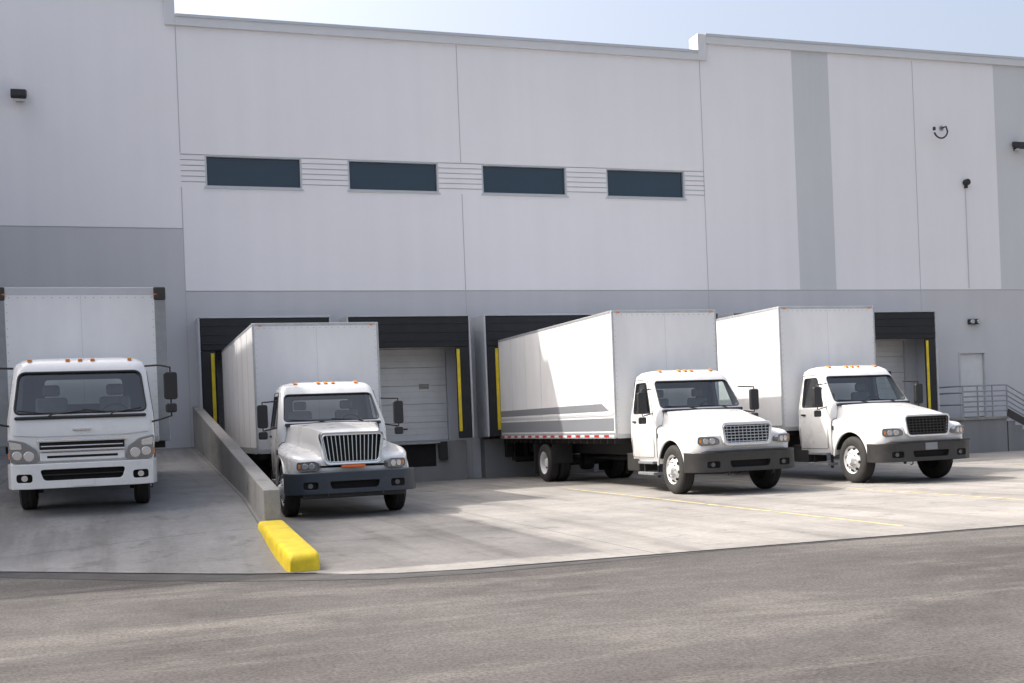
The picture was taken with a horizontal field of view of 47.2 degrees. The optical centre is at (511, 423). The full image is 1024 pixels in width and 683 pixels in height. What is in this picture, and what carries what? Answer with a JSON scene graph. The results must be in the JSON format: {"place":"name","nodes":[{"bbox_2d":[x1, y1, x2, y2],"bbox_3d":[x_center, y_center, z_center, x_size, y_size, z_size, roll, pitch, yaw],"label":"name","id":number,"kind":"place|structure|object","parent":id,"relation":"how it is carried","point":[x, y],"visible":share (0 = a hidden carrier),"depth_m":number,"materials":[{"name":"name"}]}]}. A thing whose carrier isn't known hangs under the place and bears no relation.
{"place":"outdoors","nodes":[
{"label":"outdoors","id":0,"kind":"place"},
{"bbox_2d":[193,406,280,520],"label":"concrete retaining wall","id":1,"kind":"structure","parent":0,"point":[221,451],"depth_m":21.09,"materials":[{"name":"grey concrete"}]},
{"bbox_2d":[0,526,1023,682],"bbox_3d":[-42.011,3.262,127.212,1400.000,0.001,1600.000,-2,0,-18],"label":"ground","id":2,"kind":"structure","parent":0,"point":[947,607],"depth_m":9.44,"materials":[{"name":"grey asphalt"}]},
{"bbox_2d":[0,227,190,448],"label":"base wall","id":3,"kind":"structure","parent":2,"relation":"on","point":[75,257],"depth_m":32.27,"materials":[{"name":"grey paint"}]},
{"bbox_2d":[0,447,7,454],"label":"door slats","id":4,"kind":"structure","parent":3,"relation":"attached to","point":[2,450],"depth_m":31.44,"materials":[{"name":"grey metal"}]},
{"bbox_2d":[0,226,182,228],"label":"reveal","id":5,"kind":"object","parent":3,"relation":"on","point":[90,227],"visible":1,"depth_m":32.09,"materials":[{"name":"grey concrete"}]},
{"bbox_2d":[0,0,182,227],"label":"wall","id":6,"kind":"structure","parent":5,"relation":"on","point":[89,131],"depth_m":32.09,"materials":[{"name":"paint"}]},
{"bbox_2d":[10,89,26,101],"bbox_3d":[-13.176,-8.829,31.308,0.380,0.355,0.496,-2,0,-18],"label":"wall lamp","id":7,"kind":"object","parent":6,"relation":"attached to","point":[18,95],"visible":1,"depth_m":31.11,"materials":[{"name":"black plastic"}]},
{"bbox_2d":[0,447,316,573],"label":"concrete ramp","id":8,"kind":"structure","parent":2,"relation":"on","point":[196,513],"depth_m":16.76,"materials":[{"name":"grey concrete"}]},
{"bbox_2d":[0,287,177,508],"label":"box truck","id":9,"kind":"object","parent":8,"relation":"on","point":[88,386],"visible":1,"depth_m":18.98,"materials":[{"name":"white paint"}]},
{"bbox_2d":[258,520,319,571],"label":"yellow curb block","id":10,"kind":"structure","parent":8,"relation":"on","point":[291,549],"depth_m":14.05,"materials":[{"name":"paint"}]},
{"bbox_2d":[0,526,1020,580],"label":"asphalt tar seam","id":11,"kind":"object","parent":2,"relation":"on","point":[205,577],"visible":1,"depth_m":13.24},
{"bbox_2d":[186,290,1023,477],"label":"base wall","id":12,"kind":"structure","parent":2,"relation":"on","point":[996,334],"depth_m":37.55,"materials":[{"name":"grey concrete"}]},
{"bbox_2d":[216,353,224,430],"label":"dock door panels","id":13,"kind":"object","parent":12,"relation":"attached to","point":[220,388],"depth_m":33.22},
{"bbox_2d":[195,315,330,408],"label":"shelter sides","id":14,"kind":"object","parent":12,"relation":"attached to","point":[198,354],"visible":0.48,"depth_m":32.23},
{"bbox_2d":[201,351,218,424],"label":"shelter curtain sides","id":15,"kind":"object","parent":14,"relation":"hanging from","point":[206,371],"visible":0.28,"depth_m":31.98,"materials":[{"name":"black fabric"}]},
{"bbox_2d":[211,353,216,421],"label":"yellow guide stripes","id":16,"kind":"object","parent":15,"relation":"attached to","point":[213,387],"visible":0.32,"depth_m":32.01,"materials":[{"name":"paint"}]},
{"bbox_2d":[199,318,328,350],"bbox_3d":[-6.831,-2.495,32.513,3.530,0.885,0.080,-2,0,-18],"label":"shelter curtain header","id":17,"kind":"object","parent":14,"relation":"attached to","point":[206,342],"visible":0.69,"depth_m":32.14},
{"bbox_2d":[200,325,248,343],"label":"curtain folds","id":18,"kind":"object","parent":17,"relation":"attached to","point":[222,334],"visible":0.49,"depth_m":32.08,"materials":[{"name":"black plastic"}]},
{"bbox_2d":[340,314,474,437],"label":"shelter sides","id":19,"kind":"object","parent":12,"relation":"attached to","point":[344,318],"visible":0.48,"depth_m":34.28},
{"bbox_2d":[348,316,468,347],"bbox_3d":[-2.961,-2.648,33.795,3.530,0.885,0.080,-2,0,-18],"label":"shelter curtain header","id":20,"kind":"object","parent":19,"relation":"attached to","point":[422,332],"visible":0.76,"depth_m":33.86},
{"bbox_2d":[455,347,471,437],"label":"shelter curtain sides","id":21,"kind":"object","parent":19,"relation":"hanging from","point":[466,432],"visible":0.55,"depth_m":34.27,"materials":[{"name":"black fabric"}]},
{"bbox_2d":[378,322,467,341],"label":"curtain folds","id":22,"kind":"object","parent":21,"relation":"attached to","point":[419,323],"visible":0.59,"depth_m":33.83,"materials":[{"name":"black fabric"}]},
{"bbox_2d":[456,349,462,430],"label":"yellow guide stripes","id":23,"kind":"object","parent":21,"relation":"attached to","point":[459,390],"visible":0.5,"depth_m":34.20,"materials":[{"name":"paint"}]},
{"bbox_2d":[379,349,447,441],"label":"dock door panels","id":24,"kind":"object","parent":12,"relation":"attached to","point":[397,374],"visible":0.62,"depth_m":35.00,"materials":[{"name":"white metal"}]},
{"bbox_2d":[380,354,447,435],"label":"dock door ribs","id":25,"kind":"object","parent":24,"relation":"attached to","point":[422,397],"visible":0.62,"depth_m":34.97,"materials":[{"name":"grey metal"}]},
{"bbox_2d":[419,384,428,388],"bbox_3d":[-2.640,-1.122,35.076,0.300,0.150,0.012,-2,0,-18],"label":"door vision lite","id":26,"kind":"object","parent":24,"relation":"attached to","point":[423,386],"depth_m":35.07,"materials":[{"name":"grey glass"}]},
{"bbox_2d":[473,313,597,436],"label":"shelter sides","id":27,"kind":"object","parent":12,"relation":"attached to","point":[481,376],"visible":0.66,"depth_m":34.88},
{"bbox_2d":[486,346,501,436],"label":"shelter curtain sides","id":28,"kind":"object","parent":27,"relation":"hanging from","point":[492,398],"visible":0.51,"depth_m":34.53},
{"bbox_2d":[495,348,500,429],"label":"yellow guide stripes","id":29,"kind":"object","parent":28,"relation":"attached to","point":[498,388],"visible":0.5,"depth_m":34.56,"materials":[{"name":"paint"}]},
{"bbox_2d":[486,321,568,339],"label":"curtain folds","id":30,"kind":"object","parent":28,"relation":"attached to","point":[515,330],"visible":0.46,"depth_m":34.73,"materials":[{"name":"black plastic"}]},
{"bbox_2d":[485,315,591,345],"bbox_3d":[0.890,-2.800,35.071,3.530,0.885,0.080,-2,0,-18],"label":"shelter curtain header","id":31,"kind":"object","parent":12,"relation":"attached to","point":[496,331],"visible":0.49,"depth_m":34.78},
{"bbox_2d":[175,26,1014,290],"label":"wall","id":32,"kind":"structure","parent":12,"relation":"on","point":[254,93],"depth_m":36.56,"materials":[{"name":"paint"}]},
{"bbox_2d":[204,154,301,188],"bbox_3d":[-7.401,-7.193,33.576,2.720,0.920,0.180,-2,0,-18],"label":"window frame","id":33,"kind":"object","parent":32,"relation":"attached to","point":[259,157],"visible":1,"depth_m":33.52,"materials":[{"name":"grey metal"}]},
{"bbox_2d":[206,157,299,187],"bbox_3d":[-7.407,-7.193,33.595,2.620,0.820,0.020,-2,0,-18],"label":"window glass","id":34,"kind":"object","parent":33,"relation":"in","point":[251,172],"visible":1,"depth_m":33.58,"materials":[{"name":"blue glass"}]},
{"bbox_2d":[204,187,303,190],"bbox_3d":[-7.346,-6.714,33.467,2.800,0.038,0.050,-2,0,-18],"label":"window sill","id":35,"kind":"structure","parent":32,"relation":"attached to","point":[254,188],"depth_m":33.46,"materials":[{"name":"grey metal"}]},
{"bbox_2d":[347,159,438,192],"bbox_3d":[-3.540,-7.346,34.855,2.740,0.920,0.180,-2,0,-18],"label":"window frame","id":36,"kind":"object","parent":32,"relation":"attached to","point":[404,162],"visible":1,"depth_m":34.79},
{"bbox_2d":[349,162,435,190],"bbox_3d":[-3.546,-7.346,34.874,2.640,0.820,0.020,-2,0,-18],"label":"window glass","id":37,"kind":"object","parent":36,"relation":"in","point":[391,176],"visible":1,"depth_m":34.86,"materials":[{"name":"blue glass"}]},
{"bbox_2d":[347,190,440,193],"bbox_3d":[-3.485,-6.867,34.746,2.820,0.038,0.050,-2,0,-18],"label":"window sill","id":38,"kind":"structure","parent":32,"relation":"attached to","point":[394,192],"depth_m":34.69,"materials":[{"name":"grey metal"}]},
{"bbox_2d":[180,155,703,199],"bbox_3d":[-1.574,-7.409,35.548,16.350,0.890,0.300,-2,0,-18],"label":"reveal band","id":39,"kind":"object","parent":32,"relation":"attached to","point":[467,180],"visible":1,"depth_m":35.31,"materials":[{"name":"paint"}]},
{"bbox_2d":[180,154,703,195],"bbox_3d":[-1.576,-7.423,35.553,16.350,0.916,0.250,-2,0,-18],"label":"reveal backing","id":40,"kind":"object","parent":32,"relation":"attached to","point":[438,178],"visible":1,"depth_m":35.32,"materials":[{"name":"grey metal"}]},
{"bbox_2d":[481,164,566,195],"bbox_3d":[0.359,-7.500,36.147,2.760,0.920,0.180,-2,0,-18],"label":"window frame","id":41,"kind":"object","parent":32,"relation":"attached to","point":[530,166],"visible":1,"depth_m":36.12,"materials":[{"name":"grey metal"}]},
{"bbox_2d":[483,166,563,194],"bbox_3d":[0.352,-7.500,36.166,2.660,0.820,0.020,-2,0,-18],"label":"window glass","id":42,"kind":"object","parent":41,"relation":"in","point":[523,180],"visible":1,"depth_m":36.15,"materials":[{"name":"glass"}]},
{"bbox_2d":[481,194,568,196],"bbox_3d":[0.414,-7.021,36.038,2.840,0.038,0.050,-2,0,-18],"label":"window sill","id":43,"kind":"structure","parent":32,"relation":"attached to","point":[523,195],"depth_m":36.00,"materials":[{"name":"grey metal"}]},
{"bbox_2d":[175,27,921,477],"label":"panel joints","id":44,"kind":"object","parent":32,"relation":"attached to","point":[463,225],"visible":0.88,"depth_m":35.40,"materials":[{"name":"grey"}]},
{"bbox_2d":[164,0,1023,66],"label":"parapet cap","id":45,"kind":"object","parent":32,"relation":"on","point":[698,42],"visible":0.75,"depth_m":36.52,"materials":[{"name":"grey metal"}]},
{"bbox_2d":[175,13,1023,59],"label":"cap drip","id":46,"kind":"object","parent":45,"relation":"attached to","point":[538,39],"visible":1,"depth_m":36.46,"materials":[{"name":"grey metal"}]},
{"bbox_2d":[606,168,684,198],"bbox_3d":[4.239,-7.653,37.432,2.740,0.920,0.180,-2,0,-18],"label":"window frame","id":47,"kind":"object","parent":32,"relation":"attached to","point":[671,171],"visible":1,"depth_m":37.42,"materials":[{"name":"grey metal"}]},
{"bbox_2d":[607,170,681,197],"bbox_3d":[4.232,-7.653,37.451,2.640,0.820,0.020,-2,0,-18],"label":"window glass","id":48,"kind":"object","parent":47,"relation":"in","point":[644,184],"visible":1,"depth_m":37.44,"materials":[{"name":"blue glass"}]},
{"bbox_2d":[606,197,686,199],"bbox_3d":[4.294,-7.174,37.323,2.820,0.038,0.050,-2,0,-18],"label":"window sill","id":49,"kind":"structure","parent":32,"relation":"attached to","point":[644,198],"depth_m":37.29,"materials":[{"name":"grey metal"}]},
{"bbox_2d":[791,51,836,288],"bbox_3d":[10.111,-8.491,39.272,1.400,7.950,0.014,-2,0,-18],"label":"accent strip","id":50,"kind":"object","parent":32,"relation":"attached to","point":[813,168],"visible":1,"depth_m":39.26,"materials":[{"name":"grey paint"}]},
{"bbox_2d":[933,126,947,138],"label":"camera bracket","id":51,"kind":"object","parent":32,"relation":"attached to","point":[941,128],"visible":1,"depth_m":40.61,"materials":[{"name":"black plastic"}]},
{"bbox_2d":[962,179,970,287],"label":"conduit fixture","id":52,"kind":"object","parent":32,"relation":"attached to","point":[966,182],"visible":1,"depth_m":41.16,"materials":[{"name":"grey metal"}]},
{"bbox_2d":[993,65,1023,288],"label":"accent strip","id":53,"kind":"object","parent":32,"relation":"attached to","point":[1008,84],"visible":1,"depth_m":41.80,"materials":[{"name":"grey paint"}]},
{"bbox_2d":[1012,141,1023,150],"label":"wall lamp","id":54,"kind":"object","parent":32,"relation":"attached to","point":[1017,146],"visible":1,"depth_m":41.57,"materials":[{"name":"black plastic"}]},
{"bbox_2d":[186,289,1023,291],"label":"base reveal","id":55,"kind":"object","parent":12,"relation":"attached to","point":[563,290],"visible":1,"depth_m":36.47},
{"bbox_2d":[719,312,748,317],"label":"shelter sides","id":56,"kind":"object","parent":12,"relation":"attached to","point":[726,315],"visible":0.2,"depth_m":37.21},
{"bbox_2d":[875,341,904,398],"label":"dock door panels","id":57,"kind":"object","parent":12,"relation":"attached to","point":[887,359],"visible":0.31,"depth_m":40.26,"materials":[{"name":"white metal"}]},
{"bbox_2d":[876,345,903,393],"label":"dock door ribs","id":58,"kind":"object","parent":57,"relation":"attached to","point":[895,377],"visible":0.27,"depth_m":40.34,"materials":[{"name":"grey metal"}]},
{"bbox_2d":[874,312,934,338],"bbox_3d":[12.549,-3.261,38.933,3.530,0.885,0.080,-2,0,-18],"label":"shelter curtain header","id":59,"kind":"object","parent":12,"relation":"attached to","point":[909,318],"visible":0.56,"depth_m":39.08},
{"bbox_2d":[874,317,934,333],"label":"curtain folds","id":60,"kind":"object","parent":59,"relation":"attached to","point":[903,325],"visible":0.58,"depth_m":38.96,"materials":[{"name":"black plastic"}]},
{"bbox_2d":[874,310,939,411],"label":"shelter sides","id":61,"kind":"object","parent":12,"relation":"attached to","point":[920,362],"visible":0.19,"depth_m":40.07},
{"bbox_2d":[924,339,937,410],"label":"shelter curtain sides","id":62,"kind":"object","parent":61,"relation":"hanging from","point":[933,380],"visible":0.3,"depth_m":39.40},
{"bbox_2d":[926,340,930,408],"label":"yellow guide stripes","id":63,"kind":"object","parent":62,"relation":"attached to","point":[928,375],"visible":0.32,"depth_m":39.33,"materials":[{"name":"paint"}]},
{"bbox_2d":[958,351,987,417],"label":"man door frame","id":64,"kind":"object","parent":12,"relation":"attached to","point":[984,373],"visible":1,"depth_m":41.34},
{"bbox_2d":[960,354,984,416],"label":"man door","id":65,"kind":"structure","parent":64,"relation":"in","point":[971,369],"depth_m":41.28,"materials":[{"name":"grey metal"}]},
{"bbox_2d":[968,319,980,323],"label":"emergency light","id":66,"kind":"object","parent":12,"relation":"attached to","point":[974,321],"visible":1,"depth_m":41.07,"materials":[{"name":"black plastic"}]},
{"bbox_2d":[281,450,1023,574],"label":"concrete apron","id":67,"kind":"object","parent":2,"relation":"on","point":[460,524],"visible":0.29,"depth_m":19.21,"materials":[{"name":"grey concrete"}]},
{"bbox_2d":[222,322,415,516],"bbox_3d":[-4.734,-0.179,26.840,2.920,3.900,11.771,-2,0,-18],"label":"box truck","id":68,"kind":"object","parent":67,"relation":"on","point":[303,418],"visible":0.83,"depth_m":24.47,"materials":[{"name":"white paint"}]},
{"bbox_2d":[398,440,467,481],"bbox_3d":[-3.062,1.132,34.550,3.500,1.180,0.450,-2,0,-18],"label":"dock foundation","id":69,"kind":"object","parent":67,"relation":"on","point":[453,466],"visible":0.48,"depth_m":34.71,"materials":[{"name":"concrete"}]},
{"bbox_2d":[394,441,439,444],"bbox_3d":[-2.986,0.573,34.255,1.800,0.050,0.170,-2,0,-18],"label":"leveller lip","id":70,"kind":"object","parent":69,"relation":"attached to","point":[416,443],"visible":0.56,"depth_m":34.25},
{"bbox_2d":[401,444,436,466],"bbox_3d":[-3.005,0.944,34.358,1.600,0.650,0.055,-2,0,-18],"label":"leveller pit","id":71,"kind":"object","parent":69,"relation":"attached to","point":[424,455],"visible":0.57,"depth_m":34.44,"materials":[{"name":"black"}]},
{"bbox_2d":[438,441,447,459],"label":"dock bumpers","id":72,"kind":"object","parent":69,"relation":"attached to","point":[443,450],"visible":0.47,"depth_m":34.53,"materials":[{"name":"rubber"}]},
{"bbox_2d":[480,438,593,477],"bbox_3d":[0.790,0.980,35.825,3.500,1.180,0.450,-2,0,-18],"label":"dock foundation","id":73,"kind":"object","parent":67,"relation":"on","point":[495,462],"visible":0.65,"depth_m":35.24,"materials":[{"name":"concrete"}]},
{"bbox_2d":[498,310,794,493],"bbox_3d":[2.809,-0.562,29.324,2.920,4.070,12.341,-2,0,-18],"label":"box truck","id":74,"kind":"object","parent":67,"relation":"on","point":[618,393],"visible":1,"depth_m":26.96,"materials":[{"name":"white paint"}]},
{"bbox_2d":[568,463,1023,525],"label":"parking lines","id":75,"kind":"object","parent":67,"relation":"on","point":[816,485],"visible":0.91,"depth_m":21.55,"materials":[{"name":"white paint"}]},
{"bbox_2d":[695,306,969,482],"bbox_3d":[6.920,-0.755,30.639,2.920,4.130,12.291,-2,0,-18],"label":"box truck","id":76,"kind":"object","parent":67,"relation":"on","point":[811,374],"visible":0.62,"depth_m":27.93,"materials":[{"name":"white paint"}]},
{"bbox_2d":[174,0,1023,56],"label":"sky","id":77,"kind":"structure","parent":0,"point":[991,27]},
{"bbox_2d":[218,353,980,441],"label":"building mass","id":78,"kind":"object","parent":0,"point":[499,437],"depth_m":35.47,"materials":[{"name":"grey paint"}]},
{"bbox_2d":[939,384,1023,452],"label":"concrete landing","id":79,"kind":"structure","parent":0,"point":[994,434],"depth_m":39.62,"materials":[{"name":"concrete"}]}
]}

